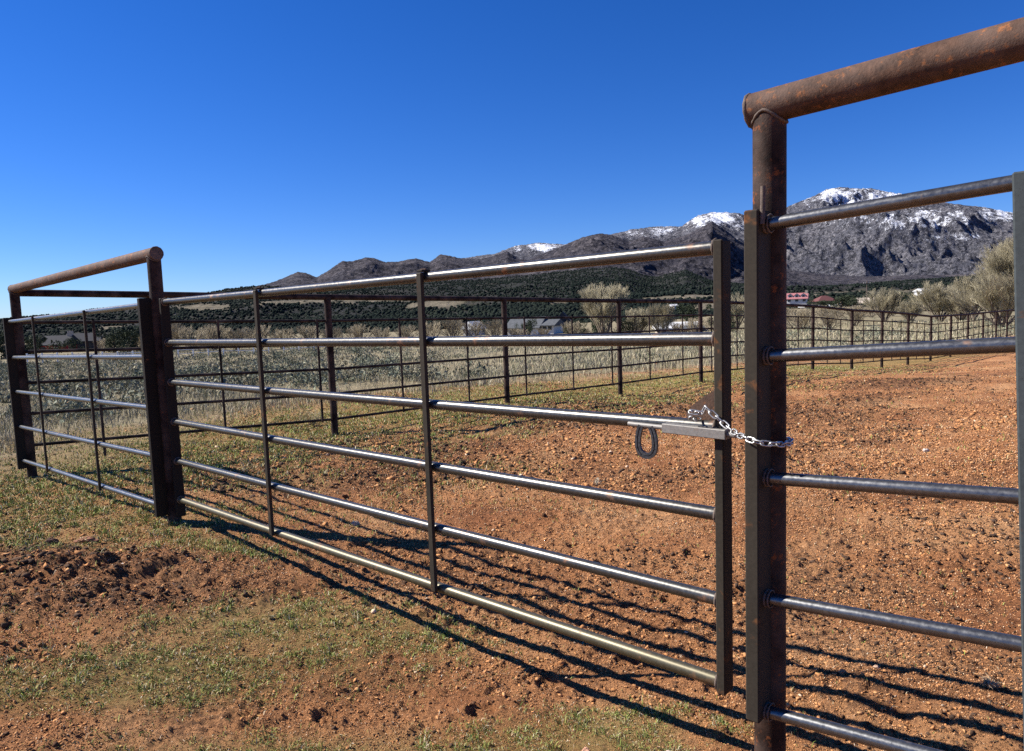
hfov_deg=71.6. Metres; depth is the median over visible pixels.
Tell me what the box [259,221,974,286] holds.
brown hills
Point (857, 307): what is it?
bare tree
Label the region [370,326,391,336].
bare tree
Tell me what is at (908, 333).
fence post
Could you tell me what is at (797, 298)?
house
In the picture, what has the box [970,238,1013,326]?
bare tree
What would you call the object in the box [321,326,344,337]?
bare tree
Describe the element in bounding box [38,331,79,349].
house
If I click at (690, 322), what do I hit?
bare tree
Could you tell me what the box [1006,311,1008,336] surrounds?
fence post
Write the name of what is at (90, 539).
stone
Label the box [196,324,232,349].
bare tree
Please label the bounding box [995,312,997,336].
fence post
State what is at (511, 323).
house
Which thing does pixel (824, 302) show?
juniper
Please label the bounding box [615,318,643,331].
juniper
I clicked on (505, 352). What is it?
fence post
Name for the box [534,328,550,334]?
bare tree
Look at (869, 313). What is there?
bare tree
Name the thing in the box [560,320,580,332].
bare tree
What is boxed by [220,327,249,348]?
bare tree
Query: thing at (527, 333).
bare tree
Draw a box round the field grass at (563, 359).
[0,317,1013,453]
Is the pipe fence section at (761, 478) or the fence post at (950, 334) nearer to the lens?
the pipe fence section at (761, 478)
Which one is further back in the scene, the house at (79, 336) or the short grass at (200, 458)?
the house at (79, 336)
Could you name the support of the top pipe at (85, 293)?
attached to the fence post at (15, 306)
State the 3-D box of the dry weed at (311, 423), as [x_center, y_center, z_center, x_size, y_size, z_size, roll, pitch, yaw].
[-2.814,0.576,9.995,0.502,0.282,0.452,-5,6,-29]
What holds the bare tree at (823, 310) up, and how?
on the ground at (458, 698)
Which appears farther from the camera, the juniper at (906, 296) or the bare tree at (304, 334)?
the juniper at (906, 296)
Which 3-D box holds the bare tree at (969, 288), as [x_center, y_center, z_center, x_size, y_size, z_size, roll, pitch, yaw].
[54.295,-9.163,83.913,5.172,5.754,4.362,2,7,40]
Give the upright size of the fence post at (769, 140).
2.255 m
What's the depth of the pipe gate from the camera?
2.66 m
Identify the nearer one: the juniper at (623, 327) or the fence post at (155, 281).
the fence post at (155, 281)
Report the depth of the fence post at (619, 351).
13.49 m
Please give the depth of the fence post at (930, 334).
26.38 m
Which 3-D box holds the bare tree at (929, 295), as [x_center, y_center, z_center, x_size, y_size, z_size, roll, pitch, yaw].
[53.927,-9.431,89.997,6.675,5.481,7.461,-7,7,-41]
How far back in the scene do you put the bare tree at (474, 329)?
99.47 m
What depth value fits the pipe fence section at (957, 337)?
29.08 m
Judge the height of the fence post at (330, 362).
2.069 m
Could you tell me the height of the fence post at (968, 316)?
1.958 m
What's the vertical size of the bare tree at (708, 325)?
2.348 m
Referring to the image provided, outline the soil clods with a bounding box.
[0,352,1022,750]
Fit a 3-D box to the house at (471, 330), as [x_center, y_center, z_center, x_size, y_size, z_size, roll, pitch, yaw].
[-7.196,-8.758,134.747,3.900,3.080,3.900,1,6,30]
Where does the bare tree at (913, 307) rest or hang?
on the ground at (458, 698)
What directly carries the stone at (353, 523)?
on the ground at (458, 698)
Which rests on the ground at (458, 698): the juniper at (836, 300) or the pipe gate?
the juniper at (836, 300)
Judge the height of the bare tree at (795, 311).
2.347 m
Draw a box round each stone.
[44,537,58,543]
[73,536,99,542]
[351,520,359,525]
[838,669,846,674]
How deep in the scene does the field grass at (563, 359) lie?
23.74 m
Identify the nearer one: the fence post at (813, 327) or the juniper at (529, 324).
the fence post at (813, 327)
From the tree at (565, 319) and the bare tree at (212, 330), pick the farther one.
the tree at (565, 319)
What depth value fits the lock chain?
2.01 m
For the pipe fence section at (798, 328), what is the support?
attached to the fence post
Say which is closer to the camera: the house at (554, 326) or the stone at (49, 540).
the stone at (49, 540)
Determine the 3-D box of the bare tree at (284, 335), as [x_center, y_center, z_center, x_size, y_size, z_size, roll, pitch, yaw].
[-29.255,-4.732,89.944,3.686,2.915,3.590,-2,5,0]
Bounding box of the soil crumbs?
[0,384,1023,750]
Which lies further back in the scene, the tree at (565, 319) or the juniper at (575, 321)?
the tree at (565, 319)
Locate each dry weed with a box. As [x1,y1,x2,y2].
[297,409,326,425]
[594,477,600,485]
[977,675,1002,688]
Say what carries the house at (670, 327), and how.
on the ground at (458, 698)
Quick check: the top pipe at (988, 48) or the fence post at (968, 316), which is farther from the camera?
the fence post at (968, 316)
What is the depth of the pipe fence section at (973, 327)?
30.84 m
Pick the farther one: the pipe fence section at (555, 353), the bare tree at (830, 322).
the bare tree at (830, 322)
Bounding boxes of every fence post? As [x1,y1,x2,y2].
[8,291,37,476]
[145,256,181,522]
[324,297,338,433]
[501,299,509,402]
[616,301,622,394]
[698,301,702,381]
[751,108,788,750]
[811,306,814,368]
[850,310,853,368]
[880,312,883,367]
[906,314,909,364]
[929,316,932,360]
[949,316,951,356]
[966,314,969,338]
[982,313,984,337]
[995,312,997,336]
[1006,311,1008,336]
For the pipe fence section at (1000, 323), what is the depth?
34.31 m
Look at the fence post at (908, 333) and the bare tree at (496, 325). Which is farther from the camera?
the bare tree at (496, 325)
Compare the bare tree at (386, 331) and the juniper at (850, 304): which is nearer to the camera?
the bare tree at (386, 331)
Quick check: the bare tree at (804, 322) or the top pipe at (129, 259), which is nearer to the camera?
the top pipe at (129, 259)
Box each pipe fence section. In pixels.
[2,298,167,516]
[22,319,331,455]
[332,317,505,419]
[507,316,619,396]
[621,314,700,383]
[703,314,744,372]
[744,171,1023,750]
[786,316,812,365]
[814,317,851,363]
[853,320,881,363]
[883,321,908,360]
[909,322,930,359]
[932,323,950,358]
[952,321,967,338]
[969,319,983,338]
[984,318,995,337]
[997,316,1007,336]
[1008,315,1014,336]
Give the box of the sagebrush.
[0,316,1013,422]
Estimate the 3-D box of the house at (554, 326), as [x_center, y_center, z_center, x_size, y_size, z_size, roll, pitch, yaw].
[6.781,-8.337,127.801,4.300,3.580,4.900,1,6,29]
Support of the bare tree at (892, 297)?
on the ground at (458, 698)
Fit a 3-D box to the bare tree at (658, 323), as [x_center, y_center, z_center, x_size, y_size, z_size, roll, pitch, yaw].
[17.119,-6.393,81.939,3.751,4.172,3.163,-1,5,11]
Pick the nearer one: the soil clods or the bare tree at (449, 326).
the soil clods
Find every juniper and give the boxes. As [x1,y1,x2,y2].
[0,331,65,358]
[4,335,47,353]
[47,337,85,348]
[96,326,139,354]
[103,333,138,352]
[514,316,537,334]
[563,320,587,332]
[590,318,616,332]
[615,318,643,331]
[676,303,711,321]
[708,312,739,330]
[806,300,830,310]
[807,295,864,310]
[840,296,875,307]
[884,290,919,306]
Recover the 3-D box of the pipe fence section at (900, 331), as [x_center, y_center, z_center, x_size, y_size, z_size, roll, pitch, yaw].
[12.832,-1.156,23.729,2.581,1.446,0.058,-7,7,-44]
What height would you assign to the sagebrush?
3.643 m
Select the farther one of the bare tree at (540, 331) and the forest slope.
the forest slope
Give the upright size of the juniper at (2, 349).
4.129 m
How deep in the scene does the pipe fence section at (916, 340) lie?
25.48 m
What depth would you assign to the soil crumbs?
4.18 m
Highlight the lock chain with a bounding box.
[688,405,793,447]
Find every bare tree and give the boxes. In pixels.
[92,338,106,352]
[171,323,190,346]
[172,326,208,338]
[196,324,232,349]
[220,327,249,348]
[239,324,280,349]
[268,327,295,348]
[286,325,323,346]
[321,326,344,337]
[342,323,374,337]
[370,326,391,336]
[393,325,418,336]
[416,321,441,336]
[430,317,465,335]
[461,320,488,335]
[481,319,501,335]
[508,328,523,334]
[518,329,531,334]
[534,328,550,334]
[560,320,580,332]
[577,282,629,331]
[625,307,648,332]
[644,303,676,332]
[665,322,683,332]
[684,317,706,331]
[705,316,713,331]
[731,293,743,327]
[787,307,800,320]
[787,309,819,329]
[799,308,819,315]
[808,312,844,328]
[815,305,837,316]
[829,306,848,317]
[837,307,868,325]
[843,305,867,313]
[861,287,904,320]
[863,306,877,316]
[897,301,921,321]
[904,281,966,321]
[936,290,969,320]
[944,274,981,319]
[947,272,1014,326]
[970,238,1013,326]
[999,233,1013,282]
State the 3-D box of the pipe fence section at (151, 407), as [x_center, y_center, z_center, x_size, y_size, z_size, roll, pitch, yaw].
[-3.755,0.218,6.052,3.589,1.620,0.094,3,7,42]
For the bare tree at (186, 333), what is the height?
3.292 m
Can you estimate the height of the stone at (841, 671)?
0.025 m
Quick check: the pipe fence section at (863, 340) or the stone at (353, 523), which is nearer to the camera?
the stone at (353, 523)
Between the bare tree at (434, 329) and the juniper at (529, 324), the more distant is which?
the juniper at (529, 324)
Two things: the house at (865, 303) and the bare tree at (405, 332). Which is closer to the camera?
the bare tree at (405, 332)
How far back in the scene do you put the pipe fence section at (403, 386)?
9.98 m
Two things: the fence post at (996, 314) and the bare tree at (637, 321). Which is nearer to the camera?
the fence post at (996, 314)
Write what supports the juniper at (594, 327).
on the ground at (458, 698)
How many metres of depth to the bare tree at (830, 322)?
75.68 m
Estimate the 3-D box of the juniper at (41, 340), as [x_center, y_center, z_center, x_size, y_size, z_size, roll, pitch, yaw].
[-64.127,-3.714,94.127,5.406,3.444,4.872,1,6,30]
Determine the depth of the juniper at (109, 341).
91.00 m
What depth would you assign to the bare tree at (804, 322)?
77.79 m
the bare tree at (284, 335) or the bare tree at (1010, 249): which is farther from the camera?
the bare tree at (284, 335)
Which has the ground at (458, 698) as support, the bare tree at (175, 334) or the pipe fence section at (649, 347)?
the bare tree at (175, 334)
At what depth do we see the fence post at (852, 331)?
20.98 m
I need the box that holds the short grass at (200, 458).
[0,362,1018,750]
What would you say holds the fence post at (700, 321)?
on the ground at (458, 698)
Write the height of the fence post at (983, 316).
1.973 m
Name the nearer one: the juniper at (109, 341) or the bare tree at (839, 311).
the juniper at (109, 341)
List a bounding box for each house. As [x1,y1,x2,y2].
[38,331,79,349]
[66,333,101,348]
[461,321,485,335]
[507,316,545,334]
[535,319,563,333]
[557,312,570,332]
[653,321,697,332]
[683,325,705,331]
[787,290,808,303]
[809,296,834,304]
[852,298,881,308]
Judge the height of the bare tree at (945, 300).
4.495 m
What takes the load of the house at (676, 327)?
on the ground at (458, 698)
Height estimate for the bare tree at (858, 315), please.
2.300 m
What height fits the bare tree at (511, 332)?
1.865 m
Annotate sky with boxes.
[0,0,1023,317]
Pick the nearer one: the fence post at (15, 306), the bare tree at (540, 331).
the fence post at (15, 306)
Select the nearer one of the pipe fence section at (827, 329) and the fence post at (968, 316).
the pipe fence section at (827, 329)
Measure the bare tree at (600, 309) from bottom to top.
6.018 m
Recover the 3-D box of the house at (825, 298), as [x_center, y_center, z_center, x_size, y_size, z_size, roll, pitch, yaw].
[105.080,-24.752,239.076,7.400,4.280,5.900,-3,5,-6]
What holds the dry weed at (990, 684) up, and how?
on the ground at (458, 698)
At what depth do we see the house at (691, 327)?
102.60 m
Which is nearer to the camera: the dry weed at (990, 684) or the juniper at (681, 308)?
the dry weed at (990, 684)
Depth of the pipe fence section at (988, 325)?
32.96 m
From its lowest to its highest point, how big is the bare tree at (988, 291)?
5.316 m
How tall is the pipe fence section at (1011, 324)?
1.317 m
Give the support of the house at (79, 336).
on the ground at (458, 698)
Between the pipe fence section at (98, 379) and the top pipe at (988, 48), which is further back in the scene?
the pipe fence section at (98, 379)
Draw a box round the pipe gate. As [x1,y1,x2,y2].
[159,238,744,695]
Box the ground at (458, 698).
[0,308,1023,750]
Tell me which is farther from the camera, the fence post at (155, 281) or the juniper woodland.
the juniper woodland
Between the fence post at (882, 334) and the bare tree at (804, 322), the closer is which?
the fence post at (882, 334)
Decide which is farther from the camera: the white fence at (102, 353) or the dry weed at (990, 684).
the white fence at (102, 353)
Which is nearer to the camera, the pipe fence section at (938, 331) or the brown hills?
the pipe fence section at (938, 331)
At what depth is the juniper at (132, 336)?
87.41 m
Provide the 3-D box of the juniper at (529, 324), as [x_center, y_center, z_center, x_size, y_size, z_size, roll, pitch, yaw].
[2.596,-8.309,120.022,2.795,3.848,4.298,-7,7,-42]
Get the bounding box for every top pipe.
[7,246,163,292]
[18,289,1014,316]
[742,17,1023,127]
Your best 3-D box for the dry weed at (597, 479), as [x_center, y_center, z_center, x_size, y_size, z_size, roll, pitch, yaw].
[0.717,0.907,6.063,0.113,0.086,0.104,-2,5,0]
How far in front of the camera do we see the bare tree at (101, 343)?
95.78 m
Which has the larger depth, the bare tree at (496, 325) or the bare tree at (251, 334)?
the bare tree at (496, 325)
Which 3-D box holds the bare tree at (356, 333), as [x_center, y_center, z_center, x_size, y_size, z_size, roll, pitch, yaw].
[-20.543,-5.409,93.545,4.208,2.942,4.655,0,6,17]
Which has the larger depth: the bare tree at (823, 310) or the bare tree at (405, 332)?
the bare tree at (823, 310)
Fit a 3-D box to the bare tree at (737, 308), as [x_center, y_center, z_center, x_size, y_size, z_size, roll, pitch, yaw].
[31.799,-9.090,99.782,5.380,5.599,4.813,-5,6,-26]
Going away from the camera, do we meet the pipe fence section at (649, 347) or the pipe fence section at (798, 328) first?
the pipe fence section at (649, 347)
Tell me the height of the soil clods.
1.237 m
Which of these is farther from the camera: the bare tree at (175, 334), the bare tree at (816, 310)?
the bare tree at (816, 310)
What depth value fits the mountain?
6029.93 m
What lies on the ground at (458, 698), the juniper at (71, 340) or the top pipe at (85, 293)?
the juniper at (71, 340)
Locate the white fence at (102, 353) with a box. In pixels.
[26,346,325,362]
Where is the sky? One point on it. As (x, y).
(247, 142)
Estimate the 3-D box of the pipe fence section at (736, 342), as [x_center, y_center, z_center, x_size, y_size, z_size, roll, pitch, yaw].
[5.117,-0.768,16.609,2.593,1.408,0.058,-7,7,-44]
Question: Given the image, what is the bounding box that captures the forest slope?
[0,268,982,336]
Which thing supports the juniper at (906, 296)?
on the ground at (458, 698)
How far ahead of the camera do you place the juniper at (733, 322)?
91.49 m
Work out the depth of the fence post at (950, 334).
28.18 m
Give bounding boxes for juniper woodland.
[0,267,990,342]
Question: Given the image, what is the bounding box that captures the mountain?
[462,187,1012,276]

